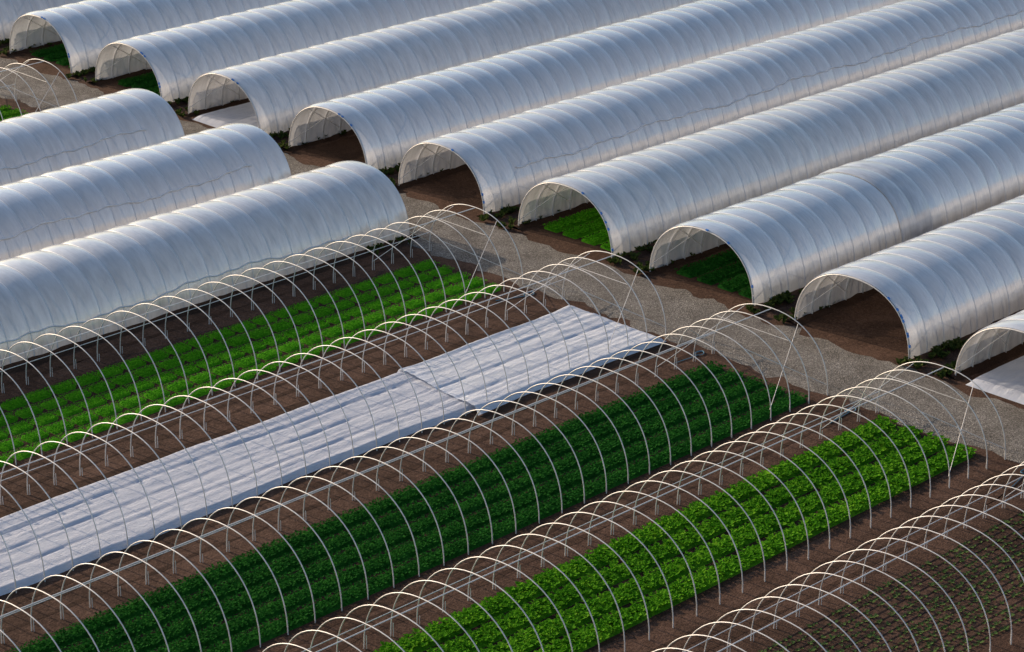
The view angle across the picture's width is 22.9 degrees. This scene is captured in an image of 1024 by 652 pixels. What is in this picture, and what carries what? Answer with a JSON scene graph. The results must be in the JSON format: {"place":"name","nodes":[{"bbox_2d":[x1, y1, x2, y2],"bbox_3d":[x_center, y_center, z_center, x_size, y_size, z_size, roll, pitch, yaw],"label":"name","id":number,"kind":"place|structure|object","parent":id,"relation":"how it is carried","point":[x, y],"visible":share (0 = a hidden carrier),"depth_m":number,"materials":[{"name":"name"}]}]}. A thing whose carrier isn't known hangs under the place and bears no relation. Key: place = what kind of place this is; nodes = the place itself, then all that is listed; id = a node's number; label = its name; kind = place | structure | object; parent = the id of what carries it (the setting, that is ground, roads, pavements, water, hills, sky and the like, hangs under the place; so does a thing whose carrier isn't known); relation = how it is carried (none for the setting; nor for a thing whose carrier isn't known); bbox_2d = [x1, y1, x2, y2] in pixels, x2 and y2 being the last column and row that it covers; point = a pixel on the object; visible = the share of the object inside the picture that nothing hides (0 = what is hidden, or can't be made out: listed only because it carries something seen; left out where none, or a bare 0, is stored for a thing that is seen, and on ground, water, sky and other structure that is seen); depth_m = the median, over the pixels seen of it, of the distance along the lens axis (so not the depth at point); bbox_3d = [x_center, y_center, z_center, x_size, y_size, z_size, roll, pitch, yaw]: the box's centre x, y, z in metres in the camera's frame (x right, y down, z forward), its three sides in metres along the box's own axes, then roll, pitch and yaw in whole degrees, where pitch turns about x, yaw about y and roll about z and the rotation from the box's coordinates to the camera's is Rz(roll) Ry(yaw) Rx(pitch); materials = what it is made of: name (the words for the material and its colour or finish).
{"place":"outdoors","nodes":[
{"label":"outdoors","id":0,"kind":"place"},
{"bbox_2d":[0,44,1023,651],"bbox_3d":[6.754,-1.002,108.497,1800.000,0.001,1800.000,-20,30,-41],"label":"ground","id":1,"kind":"structure","parent":0,"point":[870,326],"depth_m":91.13,"materials":[{"name":"soil"}]},
{"bbox_2d":[0,107,22,119],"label":"crop plants","id":2,"kind":"object","parent":1,"relation":"on","point":[12,115],"visible":0.21,"depth_m":133.54,"materials":[{"name":"green plant"}]},
{"bbox_2d":[0,105,27,120],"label":"crop leaves","id":3,"kind":"object","parent":2,"relation":"attached to","point":[8,112],"visible":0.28,"depth_m":133.49,"materials":[{"name":"green plant"}]},
{"bbox_2d":[30,43,69,67],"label":"crop plants","id":4,"kind":"object","parent":1,"relation":"on","point":[54,59],"visible":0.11,"depth_m":143.69,"materials":[{"name":"green plant"}]},
{"bbox_2d":[27,51,69,68],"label":"soil bed","id":5,"kind":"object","parent":4,"relation":"attached to","point":[54,62],"visible":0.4,"depth_m":143.13,"materials":[{"name":"brown soil"}]},
{"bbox_2d":[118,71,160,96],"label":"crop plants","id":6,"kind":"object","parent":1,"relation":"on","point":[135,82],"visible":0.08,"depth_m":138.67,"materials":[{"name":"green plant"}]},
{"bbox_2d":[113,76,142,88],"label":"soil bed","id":7,"kind":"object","parent":6,"relation":"attached to","point":[116,83],"visible":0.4,"depth_m":138.72,"materials":[{"name":"brown soil"}]},
{"bbox_2d":[192,102,259,127],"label":"row cover","id":8,"kind":"object","parent":1,"relation":"on","point":[243,113],"visible":0.09,"depth_m":132.71,"materials":[{"name":"white fabric"}]},
{"bbox_2d":[0,370,475,595],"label":"row cover","id":9,"kind":"object","parent":1,"relation":"on","point":[17,533],"visible":0.96,"depth_m":91.92,"materials":[{"name":"white fabric"}]},
{"bbox_2d":[0,259,502,466],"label":"crop plants","id":10,"kind":"object","parent":1,"relation":"on","point":[143,388],"visible":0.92,"depth_m":102.55,"materials":[{"name":"green plant"}]},
{"bbox_2d":[0,259,509,469],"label":"soil bed","id":11,"kind":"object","parent":10,"relation":"attached to","point":[117,386],"visible":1,"depth_m":102.62,"materials":[{"name":"brown soil"}]},
{"bbox_2d":[4,361,807,651],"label":"crop plants","id":12,"kind":"object","parent":1,"relation":"on","point":[337,606],"visible":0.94,"depth_m":88.41,"materials":[{"name":"green plant"}]},
{"bbox_2d":[6,363,814,651],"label":"soil bed","id":13,"kind":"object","parent":1,"relation":"on","point":[295,630],"visible":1,"depth_m":88.64,"materials":[{"name":"brown soil"}]},
{"bbox_2d":[0,38,967,378],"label":"weeds","id":14,"kind":"object","parent":1,"relation":"on","point":[918,362],"visible":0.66,"depth_m":113.04,"materials":[{"name":"green plant"}]},
{"bbox_2d":[0,59,1023,651],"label":"frames","id":15,"kind":"structure","parent":1,"relation":"on","point":[402,475],"depth_m":89.93,"materials":[{"name":"silver metal"}]},
{"bbox_2d":[0,0,1023,365],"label":"film ribs","id":16,"kind":"object","parent":1,"relation":"on","point":[554,138],"visible":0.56,"depth_m":122.84,"materials":[{"name":"white plastic"}]},
{"bbox_2d":[0,0,83,40],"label":"film tunnel","id":17,"kind":"structure","parent":16,"relation":"on","point":[8,16],"depth_m":147.18,"materials":[{"name":"white plastic"}]},
{"bbox_2d":[0,88,184,185],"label":"film tunnel","id":18,"kind":"structure","parent":16,"relation":"on","point":[46,137],"depth_m":123.63,"materials":[{"name":"white plastic"}]},
{"bbox_2d":[0,123,290,259],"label":"film tunnel","id":19,"kind":"structure","parent":16,"relation":"on","point":[49,207],"depth_m":116.20,"materials":[{"name":"white plastic"}]},
{"bbox_2d":[11,0,291,75],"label":"film tunnel","id":20,"kind":"structure","parent":16,"relation":"on","point":[86,30],"depth_m":143.67,"materials":[{"name":"white plastic"}]},
{"bbox_2d":[0,161,409,366],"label":"film tunnel","id":21,"kind":"structure","parent":16,"relation":"on","point":[23,290],"depth_m":108.48,"materials":[{"name":"white plastic"}]},
{"bbox_2d":[95,0,493,101],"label":"film tunnel","id":22,"kind":"structure","parent":16,"relation":"on","point":[155,57],"depth_m":140.05,"materials":[{"name":"white plastic"}]},
{"bbox_2d":[189,0,698,134],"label":"film tunnel","id":23,"kind":"structure","parent":16,"relation":"on","point":[253,88],"depth_m":136.64,"materials":[{"name":"white plastic"}]},
{"bbox_2d":[0,10,1023,343],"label":"film rollups","id":24,"kind":"object","parent":16,"relation":"on","point":[348,236],"visible":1,"depth_m":120.26,"materials":[{"name":"white plastic"}]},
{"bbox_2d":[289,0,903,169],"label":"film tunnel","id":25,"kind":"structure","parent":16,"relation":"on","point":[378,119],"depth_m":133.37,"materials":[{"name":"white plastic"}]},
{"bbox_2d":[649,103,1023,308],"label":"film tunnel","id":26,"kind":"structure","parent":16,"relation":"on","point":[744,247],"depth_m":113.25,"materials":[{"name":"white plastic"}]},
{"bbox_2d":[819,161,932,241],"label":"plastic cover panel","id":27,"kind":"object","parent":26,"relation":"attached to","point":[901,192],"visible":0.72,"depth_m":115.16,"materials":[{"name":"white plastic"}]},
{"bbox_2d":[0,40,1023,380],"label":"grass strips","id":28,"kind":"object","parent":1,"relation":"on","point":[976,368],"visible":0.15,"depth_m":110.44,"materials":[{"name":"green plant"}]},
{"bbox_2d":[9,14,1023,375],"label":"frames","id":29,"kind":"structure","parent":1,"relation":"on","point":[527,194],"depth_m":117.53,"materials":[{"name":"silver metal"}]},
{"bbox_2d":[41,16,910,347],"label":"film clips","id":30,"kind":"object","parent":29,"relation":"on","point":[581,192],"visible":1,"depth_m":112.95,"materials":[{"name":"blue plastic"}]},
{"bbox_2d":[398,305,666,415],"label":"row cover","id":31,"kind":"object","parent":1,"relation":"on","point":[463,359],"visible":0.91,"depth_m":102.22,"materials":[{"name":"white fabric"}]},
{"bbox_2d":[537,208,612,252],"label":"soil bed","id":32,"kind":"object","parent":1,"relation":"on","point":[561,234],"visible":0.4,"depth_m":116.44,"materials":[{"name":"brown soil"}]},
{"bbox_2d":[543,206,612,251],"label":"crop plants","id":33,"kind":"object","parent":1,"relation":"on","point":[580,235],"visible":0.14,"depth_m":116.81,"materials":[{"name":"green plant"}]},
{"bbox_2d":[373,414,975,651],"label":"crop plants","id":34,"kind":"object","parent":1,"relation":"on","point":[598,565],"visible":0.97,"depth_m":86.53,"materials":[{"name":"green plant"}]},
{"bbox_2d":[371,418,981,651],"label":"soil bed","id":35,"kind":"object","parent":1,"relation":"on","point":[737,576],"visible":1,"depth_m":86.93,"materials":[{"name":"brown soil"}]},
{"bbox_2d":[398,0,1023,213],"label":"film tunnel","id":36,"kind":"structure","parent":1,"relation":"on","point":[494,156],"depth_m":129.47,"materials":[{"name":"white plastic"}]},
{"bbox_2d":[670,248,751,299],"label":"soil bed","id":37,"kind":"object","parent":1,"relation":"on","point":[695,279],"visible":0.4,"depth_m":111.17,"materials":[{"name":"brown soil"}]},
{"bbox_2d":[674,248,753,299],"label":"crop plants","id":38,"kind":"object","parent":1,"relation":"on","point":[713,282],"visible":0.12,"depth_m":111.43,"materials":[{"name":"green plant"}]},
{"bbox_2d":[496,291,1023,486],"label":"hoses","id":39,"kind":"object","parent":1,"relation":"on","point":[703,353],"visible":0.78,"depth_m":102.44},
{"bbox_2d":[518,28,1023,256],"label":"film tunnel","id":40,"kind":"structure","parent":1,"relation":"on","point":[601,199],"depth_m":122.11,"materials":[{"name":"white plastic"}]},
{"bbox_2d":[758,511,1023,651],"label":"crop","id":41,"kind":"object","parent":1,"relation":"on","point":[985,597],"visible":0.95,"depth_m":82.94,"materials":[{"name":"green plant"}]},
{"bbox_2d":[767,512,1023,651],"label":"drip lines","id":42,"kind":"object","parent":1,"relation":"on","point":[929,601],"visible":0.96,"depth_m":83.04,"materials":[{"name":"black plastic"}]},
{"bbox_2d":[794,194,1023,358],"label":"film tunnel","id":43,"kind":"structure","parent":1,"relation":"on","point":[902,301],"depth_m":105.70,"materials":[{"name":"white plastic"}]},
{"bbox_2d":[954,310,1023,374],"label":"film tunnel","id":44,"kind":"structure","parent":1,"relation":"on","point":[1015,321],"depth_m":101.40,"materials":[{"name":"white plastic"}]},
{"bbox_2d":[966,356,1023,404],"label":"row cover","id":45,"kind":"object","parent":1,"relation":"on","point":[1006,381],"visible":0.99,"depth_m":100.03,"materials":[{"name":"white fabric"}]},
{"bbox_2d":[0,58,1023,463],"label":"gravel path","id":46,"kind":"structure","parent":0,"point":[842,368],"depth_m":106.28,"materials":[{"name":"grey gravel"}]}
]}

